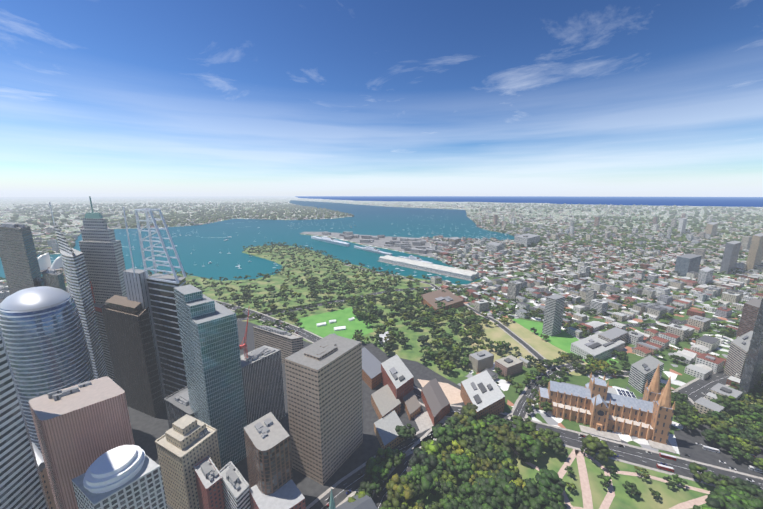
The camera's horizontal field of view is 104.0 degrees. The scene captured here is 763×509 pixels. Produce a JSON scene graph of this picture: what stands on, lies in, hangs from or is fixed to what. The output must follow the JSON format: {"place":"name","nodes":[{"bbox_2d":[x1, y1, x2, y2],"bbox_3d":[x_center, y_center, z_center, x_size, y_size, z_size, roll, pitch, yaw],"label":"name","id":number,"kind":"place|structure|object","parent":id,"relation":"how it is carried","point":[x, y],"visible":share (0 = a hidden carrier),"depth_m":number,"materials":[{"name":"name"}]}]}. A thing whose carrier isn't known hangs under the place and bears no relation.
{"place":"outdoors","nodes":[
{"label":"outdoors","id":0,"kind":"place"},
{"bbox_2d":[164,386,194,428],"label":"grey building","id":1,"kind":"structure","parent":0,"point":[177,403],"depth_m":312.21,"materials":[{"name":"grey concrete"}]},
{"bbox_2d":[219,461,250,508],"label":"white building","id":2,"kind":"structure","parent":0,"point":[235,488],"depth_m":220.16,"materials":[{"name":"white concrete"}]},
{"bbox_2d":[0,200,513,283],"bbox_3d":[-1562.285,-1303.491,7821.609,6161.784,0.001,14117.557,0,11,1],"label":"harbour water","id":3,"kind":"structure","parent":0,"point":[205,244],"depth_m":1816.89,"materials":[{"name":"teal liquid"}]},
{"bbox_2d":[38,252,63,273],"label":"opera house","id":4,"kind":"structure","parent":3,"relation":"on","point":[44,261],"depth_m":1006.53,"materials":[{"name":"white tile"}]},
{"bbox_2d":[50,215,506,277],"bbox_3d":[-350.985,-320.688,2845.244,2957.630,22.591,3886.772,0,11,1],"label":"boats","id":5,"kind":"object","parent":3,"relation":"on","point":[312,247],"visible":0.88,"depth_m":1813.89,"materials":[{"name":"white"}]},
{"bbox_2d":[311,235,349,246],"bbox_3d":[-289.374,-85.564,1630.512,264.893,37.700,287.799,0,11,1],"label":"ship","id":6,"kind":"object","parent":3,"relation":"on","point":[330,240],"visible":0.96,"depth_m":1598.34,"materials":[{"name":"grey metal"}]},
{"bbox_2d":[354,245,391,255],"bbox_3d":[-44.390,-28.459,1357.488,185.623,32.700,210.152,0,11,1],"label":"ship","id":7,"kind":"object","parent":3,"relation":"on","point":[371,249],"visible":0.9,"depth_m":1340.06,"materials":[{"name":"grey metal"}]},
{"bbox_2d":[399,255,431,262],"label":"ship","id":8,"kind":"object","parent":3,"relation":"on","point":[410,257],"visible":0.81,"depth_m":1157.82,"materials":[{"name":"grey metal"}]},
{"bbox_2d":[378,255,480,280],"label":"wharf building","id":9,"kind":"structure","parent":3,"relation":"on","point":[467,275],"depth_m":1008.23,"materials":[{"name":"grey"}]},
{"bbox_2d":[300,232,449,256],"bbox_3d":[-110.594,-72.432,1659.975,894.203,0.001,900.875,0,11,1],"label":"garden island apron","id":10,"kind":"object","parent":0,"point":[379,242],"visible":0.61,"depth_m":1659.81,"materials":[{"name":"concrete"}]},
{"bbox_2d":[322,231,451,253],"bbox_3d":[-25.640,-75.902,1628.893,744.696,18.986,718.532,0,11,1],"label":"naval base buildings","id":11,"kind":"structure","parent":10,"relation":"on","point":[407,246],"depth_m":1536.49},
{"bbox_2d":[0,196,762,458],"bbox_3d":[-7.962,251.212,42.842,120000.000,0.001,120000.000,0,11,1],"label":"ground","id":12,"kind":"structure","parent":0,"point":[674,370],"depth_m":973.22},
{"bbox_2d":[148,242,440,312],"bbox_3d":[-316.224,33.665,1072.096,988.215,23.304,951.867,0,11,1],"label":"parkland trees","id":13,"kind":"object","parent":12,"relation":"on","point":[310,284],"visible":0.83,"depth_m":862.41,"materials":[{"name":"green plant"}]},
{"bbox_2d":[234,295,368,340],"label":"trees","id":14,"kind":"object","parent":12,"relation":"on","point":[293,315],"visible":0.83,"depth_m":634.76,"materials":[{"name":"green plant"}]},
{"bbox_2d":[0,203,762,418],"bbox_3d":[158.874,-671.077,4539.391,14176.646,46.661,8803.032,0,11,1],"label":"suburb buildings","id":15,"kind":"structure","parent":12,"relation":"on","point":[706,365],"depth_m":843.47,"materials":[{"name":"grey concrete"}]},
{"bbox_2d":[9,202,762,254],"bbox_3d":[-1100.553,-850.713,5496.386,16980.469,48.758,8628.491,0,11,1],"label":"bushland trees","id":16,"kind":"object","parent":12,"relation":"on","point":[201,215],"visible":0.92,"depth_m":3554.23,"materials":[{"name":"green plant"}]},
{"bbox_2d":[352,287,481,372],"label":"trees","id":17,"kind":"object","parent":12,"relation":"on","point":[432,319],"visible":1,"depth_m":579.35,"materials":[{"name":"green plant"}]},
{"bbox_2d":[237,286,723,327],"bbox_3d":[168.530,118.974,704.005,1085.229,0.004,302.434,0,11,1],"label":"road","id":18,"kind":"structure","parent":12,"relation":"on","point":[579,321],"depth_m":652.76,"materials":[{"name":"grey asphalt"}]},
{"bbox_2d":[451,270,572,288],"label":"road","id":19,"kind":"structure","parent":12,"relation":"on","point":[465,286],"depth_m":937.41,"materials":[{"name":"grey asphalt"}]},
{"bbox_2d":[333,218,762,508],"bbox_3d":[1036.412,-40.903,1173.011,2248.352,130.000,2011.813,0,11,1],"label":"buildings","id":20,"kind":"structure","parent":12,"relation":"on","point":[482,391],"depth_m":405.67,"materials":[{"name":"grey concrete"}]},
{"bbox_2d":[508,362,601,420],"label":"road","id":21,"kind":"structure","parent":12,"relation":"on","point":[520,405],"depth_m":391.54,"materials":[{"name":"grey asphalt"}]},
{"bbox_2d":[348,402,762,508],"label":"trees","id":22,"kind":"object","parent":12,"relation":"on","point":[490,478],"visible":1,"depth_m":263.31,"materials":[{"name":"green plant"}]},
{"bbox_2d":[508,308,627,359],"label":"field edge trees","id":23,"kind":"object","parent":12,"relation":"on","point":[621,354],"visible":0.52,"depth_m":563.88,"materials":[{"name":"green plant"}]},
{"bbox_2d":[561,382,636,398],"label":"cathedral school buildings","id":24,"kind":"structure","parent":12,"relation":"on","point":[621,392],"depth_m":367.15,"materials":[{"name":"white"}]},
{"bbox_2d":[517,446,687,498],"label":"trees","id":25,"kind":"object","parent":12,"relation":"on","point":[632,486],"visible":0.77,"depth_m":264.12,"materials":[{"name":"green plant"}]},
{"bbox_2d":[538,365,676,453],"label":"cathedral","id":26,"kind":"structure","parent":12,"relation":"on","point":[648,417],"depth_m":327.19,"materials":[{"name":"stone"}]},
{"bbox_2d":[597,411,603,430],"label":"cathedral windows","id":27,"kind":"structure","parent":26,"relation":"attached to","point":[600,413],"depth_m":326.00,"materials":[{"name":"grey glass"}]},
{"bbox_2d":[522,351,698,421],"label":"trees","id":28,"kind":"object","parent":12,"relation":"on","point":[683,405],"visible":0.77,"depth_m":412.51,"materials":[{"name":"green plant"}]},
{"bbox_2d":[493,213,758,258],"bbox_3d":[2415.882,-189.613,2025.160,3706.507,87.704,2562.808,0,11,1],"label":"distant buildings","id":29,"kind":"structure","parent":12,"relation":"on","point":[746,242],"depth_m":1914.12,"materials":[{"name":"grey concrete"}]},
{"bbox_2d":[601,370,700,417],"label":"st marys road","id":30,"kind":"structure","parent":12,"relation":"on","point":[691,402],"depth_m":428.41,"materials":[{"name":"grey asphalt"}]},
{"bbox_2d":[671,368,762,401],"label":"william street road","id":31,"kind":"structure","parent":12,"relation":"on","point":[696,389],"depth_m":406.12,"materials":[{"name":"grey asphalt"}]},
{"bbox_2d":[675,375,762,469],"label":"trees","id":32,"kind":"object","parent":12,"relation":"on","point":[742,442],"visible":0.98,"depth_m":322.59,"materials":[{"name":"green plant"}]},
{"bbox_2d":[0,287,762,508],"bbox_3d":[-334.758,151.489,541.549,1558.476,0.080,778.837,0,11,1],"label":"asphalt city streets","id":33,"kind":"structure","parent":0,"point":[148,431],"depth_m":327.16,"materials":[{"name":"grey asphalt"}]},
{"bbox_2d":[0,223,41,294],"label":"dark tower","id":34,"kind":"structure","parent":33,"relation":"on","point":[19,260],"depth_m":419.43,"materials":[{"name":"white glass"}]},
{"bbox_2d":[0,326,48,508],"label":"skyscraper","id":35,"kind":"structure","parent":33,"relation":"on","point":[21,485],"depth_m":165.71,"materials":[{"name":"glass"}]},
{"bbox_2d":[36,278,44,286],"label":"building","id":36,"kind":"structure","parent":33,"relation":"on","point":[39,281],"depth_m":420.52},
{"bbox_2d":[32,443,55,508],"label":"building","id":37,"kind":"structure","parent":33,"relation":"on","point":[44,478],"depth_m":232.67,"materials":[{"name":"metal"}]},
{"bbox_2d":[0,286,94,452],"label":"domed skyscraper","id":38,"kind":"structure","parent":33,"relation":"on","point":[42,329],"depth_m":265.50,"materials":[{"name":"blue"}]},
{"bbox_2d":[41,268,66,291],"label":"office building","id":39,"kind":"structure","parent":33,"relation":"on","point":[54,278],"depth_m":403.05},
{"bbox_2d":[49,202,107,378],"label":"skyscraper","id":40,"kind":"structure","parent":33,"relation":"on","point":[76,274],"depth_m":357.97,"materials":[{"name":"white metal"}]},
{"bbox_2d":[29,377,134,508],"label":"pink granite tower","id":41,"kind":"structure","parent":33,"relation":"on","point":[80,428],"depth_m":189.18,"materials":[{"name":"pink stone"}]},
{"bbox_2d":[79,196,126,303],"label":"skyscraper","id":42,"kind":"structure","parent":33,"relation":"on","point":[100,247],"depth_m":391.03,"materials":[{"name":"grey glass"}]},
{"bbox_2d":[90,281,115,382],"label":"skyscraper","id":43,"kind":"structure","parent":33,"relation":"on","point":[103,335],"depth_m":397.93,"materials":[{"name":"blue"}]},
{"bbox_2d":[72,445,166,508],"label":"domed office building","id":44,"kind":"structure","parent":33,"relation":"on","point":[125,477],"depth_m":170.11,"materials":[{"name":"white paint"}]},
{"bbox_2d":[101,295,162,417],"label":"bronze glass tower","id":45,"kind":"structure","parent":33,"relation":"on","point":[127,324],"depth_m":345.49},
{"bbox_2d":[123,207,186,401],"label":"skyscraper","id":46,"kind":"structure","parent":33,"relation":"on","point":[154,293],"depth_m":347.51,"materials":[{"name":"grey glass"}]},
{"bbox_2d":[155,414,220,508],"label":"cream building","id":47,"kind":"structure","parent":33,"relation":"on","point":[186,443],"depth_m":237.95,"materials":[{"name":"beige concrete"}]},
{"bbox_2d":[193,456,225,508],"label":"high-rise building","id":48,"kind":"structure","parent":33,"relation":"on","point":[208,478],"depth_m":223.62,"materials":[{"name":"pink concrete"}]},
{"bbox_2d":[173,284,246,468],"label":"blue glass tower","id":49,"kind":"structure","parent":33,"relation":"on","point":[208,329],"depth_m":269.43,"materials":[{"name":"blue glass"}]},
{"bbox_2d":[239,310,285,424],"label":"office tower","id":50,"kind":"structure","parent":33,"relation":"on","point":[262,374],"depth_m":321.26,"materials":[{"name":"grey glass"}]},
{"bbox_2d":[243,412,305,508],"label":"brown tower apartments","id":51,"kind":"structure","parent":33,"relation":"on","point":[272,485],"depth_m":219.34,"materials":[{"name":"concrete"}]},
{"bbox_2d":[253,325,302,363],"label":"office building","id":52,"kind":"structure","parent":33,"relation":"on","point":[286,343],"depth_m":458.51,"materials":[{"name":"grey concrete"}]},
{"bbox_2d":[284,334,362,484],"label":"office tower","id":53,"kind":"structure","parent":33,"relation":"on","point":[324,390],"depth_m":268.40,"materials":[{"name":"beige concrete"}]},
{"bbox_2d":[329,488,335,508],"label":"spire","id":54,"kind":"structure","parent":33,"relation":"on","point":[332,505],"depth_m":217.55,"materials":[{"name":"metal"}]},
{"bbox_2d":[215,300,461,417],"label":"road","id":55,"kind":"structure","parent":33,"relation":"on","point":[308,335],"depth_m":566.45,"materials":[{"name":"grey asphalt"}]},
{"bbox_2d":[306,421,444,508],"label":"road","id":56,"kind":"structure","parent":33,"relation":"on","point":[351,482],"depth_m":268.19,"materials":[{"name":"grey asphalt"}]},
{"bbox_2d":[249,288,762,508],"bbox_3d":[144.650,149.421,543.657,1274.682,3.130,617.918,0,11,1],"label":"cars","id":57,"kind":"object","parent":33,"relation":"on","point":[662,465],"visible":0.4,"depth_m":288.98,"materials":[{"name":"paint"}]},
{"bbox_2d":[497,412,762,496],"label":"road","id":58,"kind":"structure","parent":33,"relation":"on","point":[631,455],"depth_m":293.49,"materials":[{"name":"grey asphalt"}]},
{"bbox_2d":[0,0,762,196],"label":"sky","id":59,"kind":"structure","parent":0,"point":[99,98],"materials":[{"name":"blue"}]},
{"bbox_2d":[372,422,442,508],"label":"st james road","id":60,"kind":"structure","parent":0,"point":[404,468],"depth_m":281.73,"materials":[{"name":"grey asphalt"}]},
{"bbox_2d":[171,245,762,508],"bbox_3d":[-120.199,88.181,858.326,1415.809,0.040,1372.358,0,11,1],"label":"park grass","id":61,"kind":"structure","parent":0,"point":[550,459],"depth_m":550.72,"materials":[{"name":"green plant"}]},
{"bbox_2d":[316,317,354,330],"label":"marquee tents","id":62,"kind":"object","parent":61,"relation":"on","point":[339,328],"visible":1,"depth_m":590.15,"materials":[{"name":"white fabric"}]},
{"bbox_2d":[343,263,559,370],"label":"road","id":63,"kind":"structure","parent":61,"relation":"on","point":[528,347],"depth_m":558.53,"materials":[{"name":"grey asphalt"}]},
{"bbox_2d":[462,314,589,372],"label":"field trees","id":64,"kind":"object","parent":61,"relation":"on","point":[501,345],"depth_m":505.89,"materials":[{"name":"green plant"}]},
{"bbox_2d":[511,447,710,508],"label":"footpath","id":65,"kind":"structure","parent":61,"relation":"on","point":[586,490],"depth_m":265.44,"materials":[{"name":"beige concrete"}]},
{"bbox_2d":[295,196,762,206],"bbox_3d":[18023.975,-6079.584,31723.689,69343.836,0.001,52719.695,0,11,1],"label":"ocean water","id":66,"kind":"structure","parent":0,"point":[714,201],"depth_m":16973.97,"materials":[{"name":"blue liquid"}]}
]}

